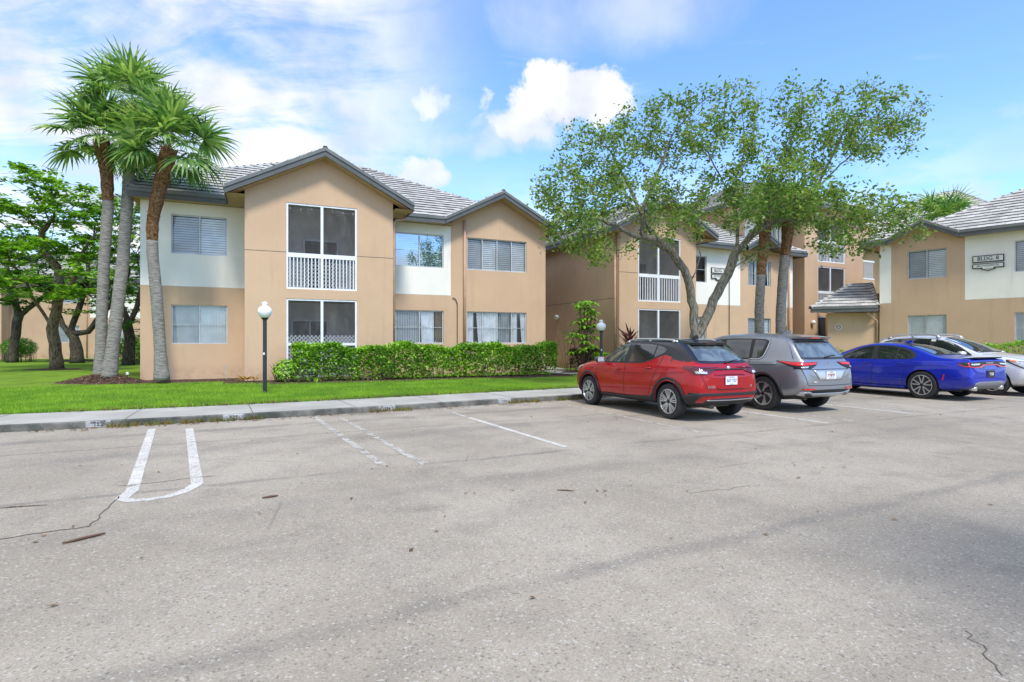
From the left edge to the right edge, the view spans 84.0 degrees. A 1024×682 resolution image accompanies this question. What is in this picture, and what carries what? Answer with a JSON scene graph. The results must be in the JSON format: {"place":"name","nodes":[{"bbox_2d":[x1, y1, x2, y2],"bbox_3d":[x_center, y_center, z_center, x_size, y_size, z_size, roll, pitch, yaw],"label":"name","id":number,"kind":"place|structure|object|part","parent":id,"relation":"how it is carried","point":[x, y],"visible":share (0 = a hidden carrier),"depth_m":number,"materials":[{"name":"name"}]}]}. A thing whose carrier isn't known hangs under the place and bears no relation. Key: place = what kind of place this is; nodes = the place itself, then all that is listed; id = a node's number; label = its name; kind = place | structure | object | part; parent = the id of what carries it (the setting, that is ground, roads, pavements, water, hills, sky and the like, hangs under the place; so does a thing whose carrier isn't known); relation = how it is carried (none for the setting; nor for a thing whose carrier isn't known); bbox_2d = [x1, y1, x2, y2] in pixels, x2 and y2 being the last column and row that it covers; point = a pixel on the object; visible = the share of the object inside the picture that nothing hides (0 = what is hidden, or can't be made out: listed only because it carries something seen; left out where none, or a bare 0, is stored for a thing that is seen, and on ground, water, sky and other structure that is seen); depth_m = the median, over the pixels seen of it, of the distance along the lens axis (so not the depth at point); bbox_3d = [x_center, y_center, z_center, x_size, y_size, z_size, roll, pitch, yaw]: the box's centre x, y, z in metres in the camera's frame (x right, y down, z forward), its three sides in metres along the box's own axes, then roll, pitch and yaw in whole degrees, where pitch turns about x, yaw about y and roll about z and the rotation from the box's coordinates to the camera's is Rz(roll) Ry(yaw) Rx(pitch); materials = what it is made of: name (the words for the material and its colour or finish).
{"place":"outdoors","nodes":[
{"label":"outdoors","id":0,"kind":"place"},
{"bbox_2d":[0,358,577,412],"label":"lawn","id":1,"kind":"structure","parent":0,"point":[13,375],"depth_m":19.90,"materials":[{"name":"green plant"}]},
{"bbox_2d":[0,338,38,361],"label":"shrub","id":2,"kind":"object","parent":1,"relation":"on","point":[23,348],"visible":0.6,"depth_m":38.06,"materials":[{"name":"green plant"}]},
{"bbox_2d":[24,368,85,369],"bbox_3d":[-22.085,1.324,27.637,2.800,0.091,1.594,0,0,0],"label":"mulch ring","id":3,"kind":"object","parent":1,"relation":"on","point":[57,369],"visible":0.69,"depth_m":27.18,"materials":[{"name":"brown soil"}]},
{"bbox_2d":[0,160,136,368],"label":"shade tree","id":4,"kind":"object","parent":1,"relation":"on","point":[57,295],"visible":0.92,"depth_m":26.96,"materials":[{"name":"green plant"}]},
{"bbox_2d":[0,219,138,362],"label":"shade tree","id":5,"kind":"object","parent":1,"relation":"on","point":[15,336],"visible":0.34,"depth_m":36.81,"materials":[{"name":"green plant"}]},
{"bbox_2d":[0,194,139,362],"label":"shade tree","id":6,"kind":"object","parent":1,"relation":"on","point":[75,345],"visible":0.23,"depth_m":35.83,"materials":[{"name":"green plant"}]},
{"bbox_2d":[56,374,146,384],"bbox_3d":[-13.509,1.214,18.808,3.323,0.312,1.606,0,0,0],"label":"mulch mound","id":7,"kind":"object","parent":1,"relation":"on","point":[95,381],"visible":0.58,"depth_m":18.41,"materials":[{"name":"brown wood"}]},
{"bbox_2d":[24,77,163,374],"bbox_3d":[-13.639,-3.699,18.807,3.824,9.800,3.696,0,0,0],"label":"fan palm","id":8,"kind":"object","parent":7,"relation":"on","point":[83,111],"visible":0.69,"depth_m":18.72,"materials":[{"name":"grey plant"}]},
{"bbox_2d":[45,374,149,384],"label":"mulch chips","id":9,"kind":"object","parent":7,"relation":"on","point":[97,375],"visible":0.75,"depth_m":18.44,"materials":[{"name":"brown wood"}]},
{"bbox_2d":[59,35,195,377],"bbox_3d":[-12.867,-4.390,19.371,4.218,11.195,3.967,0,0,0],"label":"fan palm","id":10,"kind":"object","parent":7,"relation":"on","point":[132,71],"visible":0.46,"depth_m":18.67,"materials":[{"name":"grey plant"}]},
{"bbox_2d":[82,193,139,364],"bbox_3d":[-22.155,-3.494,33.080,3.644,9.833,5.963,0,0,0],"label":"shade tree","id":11,"kind":"object","parent":1,"relation":"on","point":[128,354],"visible":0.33,"depth_m":32.78,"materials":[{"name":"green plant"}]},
{"bbox_2d":[119,336,138,357],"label":"shrub","id":12,"kind":"object","parent":1,"relation":"on","point":[120,352],"visible":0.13,"depth_m":40.53,"materials":[{"name":"green plant"}]},
{"bbox_2d":[121,333,139,363],"bbox_3d":[-23.404,0.413,35.493,1.800,1.900,1.409,0,0,0],"label":"shrub","id":13,"kind":"object","parent":1,"relation":"on","point":[137,350],"visible":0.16,"depth_m":35.14,"materials":[{"name":"green plant"}]},
{"bbox_2d":[88,79,239,380],"bbox_3d":[-10.930,-3.614,18.386,4.280,9.749,4.073,0,0,0],"label":"fan palm","id":14,"kind":"object","parent":1,"relation":"on","point":[165,116],"visible":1,"depth_m":18.19,"materials":[{"name":"green plant"}]},
{"bbox_2d":[126,378,243,383],"bbox_3d":[-10.939,1.335,19.522,4.216,0.070,1.160,0,0,-22],"label":"mulch bed","id":15,"kind":"object","parent":1,"relation":"on","point":[195,380],"visible":0.67,"depth_m":19.34,"materials":[{"name":"brown soil"}]},
{"bbox_2d":[222,379,296,383],"bbox_3d":[-8.339,1.335,18.917,2.214,0.069,1.069,0,0,-18],"label":"mulch bed","id":16,"kind":"object","parent":1,"relation":"on","point":[246,382],"visible":0.58,"depth_m":18.67,"materials":[{"name":"brown soil"}]},
{"bbox_2d":[238,375,259,380],"bbox_3d":[-8.714,1.221,18.748,0.856,0.256,0.478,0,0,-19],"label":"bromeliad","id":17,"kind":"object","parent":16,"relation":"on","point":[248,377],"visible":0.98,"depth_m":18.72,"materials":[{"name":"brown plant"}]},
{"bbox_2d":[257,302,271,392],"bbox_3d":[-6.600,0.150,15.190,0.364,2.440,0.364,0,0,0],"label":"lamp post","id":18,"kind":"object","parent":1,"relation":"on","point":[264,310],"visible":0.96,"depth_m":15.14,"materials":[{"name":"black metal"}]},
{"bbox_2d":[270,374,572,384],"bbox_3d":[-2.836,1.335,20.718,11.017,0.069,1.369,0,0,-24],"label":"mulch bed","id":19,"kind":"object","parent":1,"relation":"on","point":[446,377],"visible":0.72,"depth_m":20.32,"materials":[{"name":"brown soil"}]},
{"bbox_2d":[269,358,298,382],"bbox_3d":[-7.449,0.952,18.717,0.849,0.804,0.827,0,0,27],"label":"shrub","id":20,"kind":"object","parent":19,"relation":"on","point":[286,371],"visible":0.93,"depth_m":18.50,"materials":[{"name":"green plant"}]},
{"bbox_2d":[290,340,558,381],"bbox_3d":[-2.764,0.646,20.826,10.058,1.454,1.435,0,0,-25],"label":"hedge","id":21,"kind":"object","parent":19,"relation":"on","point":[479,351],"visible":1,"depth_m":20.29,"materials":[{"name":"green plant"}]},
{"bbox_2d":[560,371,577,372],"bbox_3d":[3.641,1.337,24.771,2.816,0.066,1.660,0,0,17],"label":"mulch bed","id":22,"kind":"object","parent":1,"relation":"on","point":[569,372],"visible":0.19,"depth_m":24.54,"materials":[{"name":"brown soil"}]},
{"bbox_2d":[553,317,570,369],"bbox_3d":[2.208,0.066,25.978,1.223,2.594,0.824,0,0,0],"label":"dracaena","id":23,"kind":"object","parent":22,"relation":"on","point":[559,342],"visible":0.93,"depth_m":25.95,"materials":[{"name":"plant"}]},
{"bbox_2d":[562,300,601,365],"bbox_3d":[3.111,-0.240,25.345,1.958,3.219,1.656,0,0,0],"label":"schefflera","id":24,"kind":"object","parent":22,"relation":"on","point":[586,342],"visible":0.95,"depth_m":25.20,"materials":[{"name":"green plant"}]},
{"bbox_2d":[567,348,599,370],"bbox_3d":[3.235,0.805,25.518,1.558,1.117,0.926,0,0,41],"label":"hedge","id":25,"kind":"object","parent":22,"relation":"on","point":[595,350],"visible":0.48,"depth_m":25.45,"materials":[{"name":"green plant"}]},
{"bbox_2d":[592,351,610,360],"bbox_3d":[4.746,0.885,24.860,2.532,0.959,1.034,0,0,11],"label":"hedge","id":26,"kind":"object","parent":22,"relation":"on","point":[597,354],"visible":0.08,"depth_m":24.80,"materials":[{"name":"green plant"}]},
{"bbox_2d":[597,320,605,355],"bbox_3d":[3.450,0.260,22.000,0.364,2.220,0.364,0,0,0],"label":"lamp post","id":27,"kind":"object","parent":1,"relation":"on","point":[601,326],"visible":0.89,"depth_m":21.95,"materials":[{"name":"black metal"}]},
{"bbox_2d":[526,68,942,337],"bbox_3d":[7.018,-3.734,17.873,13.086,10.202,5.865,0,0,0],"label":"oak tree","id":28,"kind":"object","parent":1,"relation":"on","point":[733,198],"visible":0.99,"depth_m":18.05,"materials":[{"name":"green plant"}]},
{"bbox_2d":[732,174,805,332],"bbox_3d":[10.326,-2.990,22.981,2.888,7.725,2.906,0,0,0],"label":"fan palm","id":29,"kind":"object","parent":1,"relation":"on","point":[764,236],"visible":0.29,"depth_m":22.84,"materials":[{"name":"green plant"}]},
{"bbox_2d":[757,177,827,333],"bbox_3d":[11.281,-2.970,23.075,2.825,7.678,2.920,0,0,0],"label":"fan palm","id":30,"kind":"object","parent":1,"relation":"on","point":[781,300],"visible":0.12,"depth_m":22.84,"materials":[{"name":"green plant"}]},
{"bbox_2d":[909,185,981,221],"bbox_3d":[28.782,-4.540,37.981,4.941,11.951,4.785,0,0,0],"label":"fan palm","id":31,"kind":"object","parent":1,"relation":"on","point":[944,206],"visible":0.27,"depth_m":37.51,"materials":[{"name":"green plant"}]},
{"bbox_2d":[984,338,1023,354],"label":"hedge","id":32,"kind":"object","parent":1,"relation":"on","point":[1010,344],"visible":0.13,"depth_m":24.09,"materials":[{"name":"green plant"}]},
{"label":"mulch bed","id":33,"kind":"structure","parent":1,"relation":"on","visible":0},
{"bbox_2d":[616,322,640,345],"bbox_3d":[5.113,0.272,24.509,1.286,2.177,1.234,0,0,0],"label":"cordyline","id":34,"kind":"object","parent":33,"relation":"on","point":[629,335],"visible":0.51,"depth_m":24.39,"materials":[{"name":"brown plant"}]},
{"bbox_2d":[0,388,612,432],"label":"sidewalk","id":35,"kind":"structure","parent":0,"point":[40,421],"depth_m":11.53,"materials":[{"name":"concrete"}]},
{"bbox_2d":[86,419,110,427],"bbox_3d":[-7.220,1.429,9.934,0.360,0.118,0.058,0,0,-24],"label":"kerb number","id":36,"kind":"object","parent":35,"relation":"on","point":[96,424],"visible":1,"depth_m":9.90,"materials":[{"name":"paint"}]},
{"bbox_2d":[223,413,243,418],"bbox_3d":[-5.311,1.429,10.855,0.360,0.118,0.059,0,0,-27],"label":"kerb number","id":37,"kind":"object","parent":35,"relation":"on","point":[234,415],"visible":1,"depth_m":10.85,"materials":[{"name":"paint"}]},
{"bbox_2d":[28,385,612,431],"bbox_3d":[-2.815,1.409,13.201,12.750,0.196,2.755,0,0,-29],"label":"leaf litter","id":38,"kind":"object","parent":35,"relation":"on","point":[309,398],"visible":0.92,"depth_m":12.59,"materials":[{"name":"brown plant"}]},
{"bbox_2d":[379,405,394,410],"bbox_3d":[-2.702,1.429,12.278,0.360,0.118,0.059,0,0,-30],"label":"kerb number","id":39,"kind":"object","parent":35,"relation":"on","point":[390,407],"visible":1,"depth_m":12.27,"materials":[{"name":"paint"}]},
{"bbox_2d":[497,398,510,403],"bbox_3d":[-0.192,1.429,13.771,0.360,0.118,0.059,0,0,-30],"label":"kerb number","id":40,"kind":"object","parent":35,"relation":"on","point":[504,401],"visible":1,"depth_m":13.73,"materials":[{"name":"paint"}]},
{"bbox_2d":[126,146,557,380],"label":"apartment building","id":41,"kind":"structure","parent":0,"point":[325,244],"depth_m":20.77,"materials":[{"name":"beige paint"}]},
{"bbox_2d":[171,214,226,255],"bbox_3d":[-11.150,-3.760,20.346,1.750,1.580,0.375,0,0,-24],"label":"window","id":42,"kind":"structure","parent":41,"relation":"in","point":[195,235],"depth_m":20.27,"materials":[{"name":"metal"}]},
{"bbox_2d":[171,305,226,343],"bbox_3d":[-11.150,-0.605,20.346,1.750,1.570,0.375,0,0,-24],"label":"window","id":43,"kind":"structure","parent":41,"relation":"in","point":[190,324],"depth_m":20.21,"materials":[{"name":"glass"}]},
{"bbox_2d":[291,319,327,373],"bbox_3d":[-7.778,0.200,21.887,1.351,2.100,0.080,0,0,-24],"label":"sliding door","id":44,"kind":"structure","parent":41,"relation":"in","point":[301,327],"depth_m":21.84,"materials":[{"name":"glass"}]},
{"bbox_2d":[303,239,338,288],"bbox_3d":[-7.406,-2.890,22.056,1.303,2.100,0.080,0,0,-24],"label":"sliding door","id":45,"kind":"structure","parent":41,"relation":"in","point":[310,246],"depth_m":22.03,"materials":[{"name":"metal"}]},
{"bbox_2d":[395,232,442,267],"bbox_3d":[-3.895,-3.760,23.621,2.050,1.580,0.375,0,0,-24],"label":"window","id":46,"kind":"structure","parent":41,"relation":"in","point":[411,249],"depth_m":23.57,"materials":[{"name":"glass"}]},
{"bbox_2d":[395,310,442,343],"bbox_3d":[-3.895,-0.605,23.621,2.050,1.570,0.375,0,0,-24],"label":"window","id":47,"kind":"structure","parent":41,"relation":"in","point":[418,326],"depth_m":23.55,"materials":[{"name":"glass"}]},
{"bbox_2d":[467,238,525,272],"bbox_3d":[-0.730,-3.760,25.052,2.810,1.580,0.375,0,0,-24],"label":"window","id":48,"kind":"structure","parent":41,"relation":"in","point":[482,254],"depth_m":25.00,"materials":[{"name":"metal"}]},
{"bbox_2d":[467,311,525,342],"bbox_3d":[-0.730,-0.605,25.052,2.810,1.570,0.375,0,0,-24],"label":"window","id":49,"kind":"structure","parent":41,"relation":"in","point":[505,327],"depth_m":24.92,"materials":[{"name":"metal"}]},
{"bbox_2d":[0,386,1023,681],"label":"parking lot","id":50,"kind":"structure","parent":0,"point":[752,564],"depth_m":4.14,"materials":[{"name":"grey asphalt"}]},
{"bbox_2d":[0,505,40,507],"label":"fallen stick","id":51,"kind":"object","parent":50,"relation":"on","point":[20,506],"visible":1,"depth_m":5.15,"materials":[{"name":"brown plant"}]},
{"bbox_2d":[1,526,86,538],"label":"pavement crack","id":52,"kind":"object","parent":50,"relation":"on","point":[43,532],"visible":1,"depth_m":4.46,"materials":[{"name":"grey asphalt"}]},
{"bbox_2d":[0,254,139,359],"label":"apartment building","id":53,"kind":"structure","parent":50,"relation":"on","point":[34,323],"depth_m":44.94,"materials":[{"name":"beige paint"}]},
{"bbox_2d":[58,325,79,342],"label":"window","id":54,"kind":"structure","parent":53,"relation":"in","point":[64,339],"depth_m":45.46,"materials":[{"name":"glass"}]},
{"bbox_2d":[63,299,77,302],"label":"window","id":55,"kind":"structure","parent":53,"relation":"in","point":[64,301],"depth_m":45.59,"materials":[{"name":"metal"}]},
{"bbox_2d":[62,532,104,543],"bbox_3d":[-3.240,1.487,4.310,0.020,0.021,0.272,0,0,36],"label":"fallen stick","id":56,"kind":"object","parent":50,"relation":"on","point":[84,537],"visible":1,"depth_m":4.30,"materials":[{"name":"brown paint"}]},
{"bbox_2d":[89,498,117,525],"bbox_3d":[-3.610,1.496,5.062,0.036,0.001,0.956,0,0,-22],"label":"pavement crack","id":57,"kind":"object","parent":50,"relation":"on","point":[101,513],"visible":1,"depth_m":4.95,"materials":[{"name":"grey asphalt"}]},
{"bbox_2d":[115,428,202,501],"bbox_3d":[-4.616,1.496,7.647,0.748,0.001,5.192,0,0,-30],"label":"parking line","id":58,"kind":"object","parent":50,"relation":"on","point":[194,462],"visible":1,"depth_m":6.60,"materials":[{"name":"white paint"}]},
{"bbox_2d":[105,396,583,427],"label":"kerb weeds","id":59,"kind":"object","parent":50,"relation":"on","point":[198,420],"visible":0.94,"depth_m":10.72,"materials":[{"name":"green plant"}]},
{"bbox_2d":[312,417,385,465],"bbox_3d":[-2.750,1.496,9.105,0.100,0.001,5.091,0,0,-28],"label":"parking line","id":60,"kind":"object","parent":50,"relation":"on","point":[323,423],"visible":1,"depth_m":8.27,"materials":[{"name":"paint"}]},
{"bbox_2d":[339,418,423,464],"bbox_3d":[-2.205,1.496,9.035,0.090,0.001,4.810,0,0,-28],"label":"parking line","id":61,"kind":"object","parent":50,"relation":"on","point":[396,448],"visible":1,"depth_m":8.27,"materials":[{"name":"paint"}]},
{"bbox_2d":[32,414,992,605],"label":"fallen leaves","id":62,"kind":"object","parent":50,"relation":"on","point":[410,549],"visible":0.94,"depth_m":5.20,"materials":[{"name":"brown plant"}]},
{"bbox_2d":[466,417,567,446],"bbox_3d":[-0.045,1.496,9.655,0.100,0.001,3.564,0,0,-27],"label":"parking line","id":63,"kind":"object","parent":50,"relation":"on","point":[544,440],"visible":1,"depth_m":9.16,"materials":[{"name":"white paint"}]},
{"bbox_2d":[567,405,707,433],"bbox_3d":[2.240,1.496,11.325,0.075,0.001,4.556,0,0,-24],"label":"parking line","id":64,"kind":"object","parent":50,"relation":"on","point":[636,419],"visible":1,"depth_m":10.93,"materials":[{"name":"paint"}]},
{"bbox_2d":[577,335,756,418],"bbox_3d":[3.151,0.685,12.696,2.115,1.630,4.543,0,0,-25],"label":"parked car","id":65,"kind":"object","parent":50,"relation":"on","point":[673,378],"visible":1,"depth_m":11.15,"materials":[{"name":"red paint"}]},
{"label":"front side window","id":66,"kind":"part","parent":65,"relation":"part of","materials":[{"name":"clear glass"}]},
{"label":"rear side window","id":67,"kind":"part","parent":65,"relation":"part of","materials":[{"name":"grey glass"}]},
{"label":"rear side window","id":68,"kind":"part","parent":65,"relation":"part of","materials":[{"name":"grey glass"}]},
{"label":"rear window","id":69,"kind":"part","parent":65,"relation":"part of","materials":[{"name":"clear glass"}]},
{"bbox_2d":[714,407,826,422],"bbox_3d":[4.850,1.496,12.425,0.100,0.001,4.383,0,0,-26],"label":"parking line","id":70,"kind":"object","parent":50,"relation":"on","point":[782,416],"visible":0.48,"depth_m":11.37,"materials":[{"name":"white paint"}]},
{"bbox_2d":[686,182,876,339],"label":"apartment building","id":71,"kind":"structure","parent":50,"relation":"on","point":[814,281],"depth_m":33.69,"materials":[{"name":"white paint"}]},
{"bbox_2d":[714,330,851,409],"bbox_3d":[5.689,0.620,14.046,2.194,1.760,4.727,0,0,-25],"label":"parked car","id":72,"kind":"object","parent":50,"relation":"on","point":[812,370],"visible":0.69,"depth_m":12.16,"materials":[{"name":"grey paint"}]},
{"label":"rear side window","id":73,"kind":"part","parent":72,"relation":"part of","materials":[{"name":"grey glass"}]},
{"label":"rear side window","id":74,"kind":"part","parent":72,"relation":"part of","materials":[{"name":"grey glass"}]},
{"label":"rear window","id":75,"kind":"part","parent":72,"relation":"part of","materials":[{"name":"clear glass"}]},
{"bbox_2d":[742,407,853,420],"bbox_3d":[5.425,1.496,12.625,0.090,0.001,4.274,0,0,-29],"label":"parking line","id":76,"kind":"object","parent":50,"relation":"on","point":[794,413],"visible":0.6,"depth_m":11.84,"materials":[{"name":"paint"}]},
{"bbox_2d":[808,282,879,352],"bbox_3d":[18.172,-0.901,30.893,3.716,4.801,3.639,0,0,27],"label":"entry annex","id":77,"kind":"object","parent":50,"relation":"on","point":[853,309],"visible":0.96,"depth_m":29.86,"materials":[{"name":"beige paint"}]},
{"bbox_2d":[835,324,841,329],"bbox_3d":[17.233,-0.770,30.023,0.340,0.340,0.022,0,0,27],"label":"round sign","id":78,"kind":"object","parent":77,"relation":"attached to","point":[838,326],"visible":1,"depth_m":30.02,"materials":[{"name":"white metal"}]},
{"bbox_2d":[786,400,905,412],"bbox_3d":[7.415,1.496,13.675,0.100,0.001,4.083,0,0,-27],"label":"parking line","id":79,"kind":"object","parent":50,"relation":"on","point":[856,407],"visible":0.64,"depth_m":12.72,"materials":[{"name":"white paint"}]},
{"bbox_2d":[831,402,915,410],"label":"parking line","id":80,"kind":"object","parent":50,"relation":"on","point":[872,406],"visible":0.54,"depth_m":13.12,"materials":[{"name":"paint"}]},
{"bbox_2d":[850,394,979,405],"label":"parking line","id":81,"kind":"object","parent":50,"relation":"on","point":[919,400],"visible":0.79,"depth_m":14.45,"materials":[{"name":"paint"}]},
{"bbox_2d":[840,340,1006,398],"bbox_3d":[10.986,0.729,16.602,2.290,1.542,5.081,0,0,-25],"label":"parked car","id":82,"kind":"object","parent":50,"relation":"on","point":[922,371],"visible":0.84,"depth_m":15.11,"materials":[{"name":"blue paint"}]},
{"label":"front side window","id":83,"kind":"part","parent":82,"relation":"part of","materials":[{"name":"black glass"}]},
{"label":"rear side window","id":84,"kind":"part","parent":82,"relation":"part of","materials":[{"name":"black glass"}]},
{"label":"rear side window","id":85,"kind":"part","parent":82,"relation":"part of","materials":[{"name":"black glass"}]},
{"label":"rear window","id":86,"kind":"part","parent":82,"relation":"part of","materials":[{"name":"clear glass"}]},
{"bbox_2d":[863,190,985,292],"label":"apartment building","id":87,"kind":"structure","parent":50,"relation":"on","point":[870,256],"depth_m":49.09,"materials":[{"name":"beige paint"}]},
{"bbox_2d":[859,188,1023,354],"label":"apartment building","id":88,"kind":"structure","parent":50,"relation":"on","point":[938,284],"depth_m":26.74,"materials":[{"name":"white paint"}]},
{"bbox_2d":[908,248,946,278],"bbox_3d":[20.258,-3.760,27.699,0.375,1.580,1.570,0,0,-41],"label":"window","id":89,"kind":"structure","parent":88,"relation":"in","point":[932,263],"depth_m":27.60,"materials":[{"name":"metal"}]},
{"bbox_2d":[908,314,946,335],"bbox_3d":[20.258,-0.605,27.699,0.375,1.570,1.570,0,0,-41],"label":"window","id":90,"kind":"structure","parent":88,"relation":"in","point":[917,324],"depth_m":27.59,"materials":[{"name":"glass"}]},
{"bbox_2d":[972,254,1003,270],"bbox_3d":[21.566,-3.565,25.770,0.062,0.710,1.120,0,0,-41],"label":"building sign","id":91,"kind":"object","parent":88,"relation":"attached to","point":[988,258],"visible":1,"depth_m":25.75,"materials":[{"name":"white"}]},
{"bbox_2d":[1015,240,1023,271],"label":"window","id":92,"kind":"structure","parent":88,"relation":"in","point":[1019,245],"depth_m":25.11,"materials":[{"name":"metal"}]},
{"bbox_2d":[1015,312,1023,342],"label":"window","id":93,"kind":"structure","parent":88,"relation":"in","point":[1019,316],"depth_m":25.08,"materials":[{"name":"metal"}]},
{"bbox_2d":[879,333,1023,394],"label":"parked car","id":94,"kind":"object","parent":50,"relation":"on","point":[1014,368],"visible":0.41,"depth_m":16.70,"materials":[{"name":"silver metal"}]},
{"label":"rear side window","id":95,"kind":"part","parent":94,"relation":"part of","materials":[{"name":"black glass"}]},
{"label":"front side window","id":96,"kind":"part","parent":94,"relation":"part of","materials":[{"name":"black glass"}]},
{"bbox_2d":[965,630,1002,674],"bbox_3d":[2.285,1.496,2.747,0.052,0.001,0.427,0,0,17],"label":"pavement crack","id":97,"kind":"object","parent":50,"relation":"on","point":[984,652],"visible":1,"depth_m":2.74,"materials":[{"name":"grey asphalt"}]},
{"bbox_2d":[0,0,1023,255],"label":"sky","id":98,"kind":"structure","parent":0,"point":[469,99],"materials":[{"name":"blue"}]},
{"bbox_2d":[538,366,576,373],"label":"walkway","id":99,"kind":"structure","parent":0,"point":[559,370],"depth_m":26.29,"materials":[{"name":"concrete"}]},
{"bbox_2d":[545,197,808,368],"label":"apartment building","id":100,"kind":"structure","parent":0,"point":[646,295],"depth_m":28.63,"materials":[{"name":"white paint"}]},
{"bbox_2d":[639,262,646,299],"bbox_3d":[6.120,-2.890,28.174,1.370,2.100,0.080,0,0,-27],"label":"sliding door","id":101,"kind":"structure","parent":100,"relation":"in","point":[642,266],"depth_m":28.40,"materials":[{"name":"glass"}]},
{"bbox_2d":[696,256,705,282],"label":"window","id":102,"kind":"structure","parent":100,"relation":"in","point":[701,270],"depth_m":29.94,"materials":[{"name":"glass"}]},
{"bbox_2d":[698,317,705,338],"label":"window","id":103,"kind":"structure","parent":100,"relation":"in","point":[704,336],"depth_m":29.73,"materials":[{"name":"metal"}]},
{"bbox_2d":[711,267,724,280],"bbox_3d":[10.931,-3.535,30.027,1.120,0.710,0.062,0,0,-27],"label":"building sign","id":104,"kind":"object","parent":100,"relation":"attached to","point":[714,270],"visible":0.71,"depth_m":29.92,"materials":[{"name":"white"}]},
{"bbox_2d":[748,260,769,286],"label":"window","id":105,"kind":"structure","parent":100,"relation":"in","point":[752,268],"depth_m":31.72,"materials":[{"name":"glass"}]},
{"bbox_2d":[748,318,769,333],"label":"window","id":106,"kind":"structure","parent":100,"relation":"in","point":[751,327],"depth_m":31.65,"materials":[{"name":"glass"}]}
]}

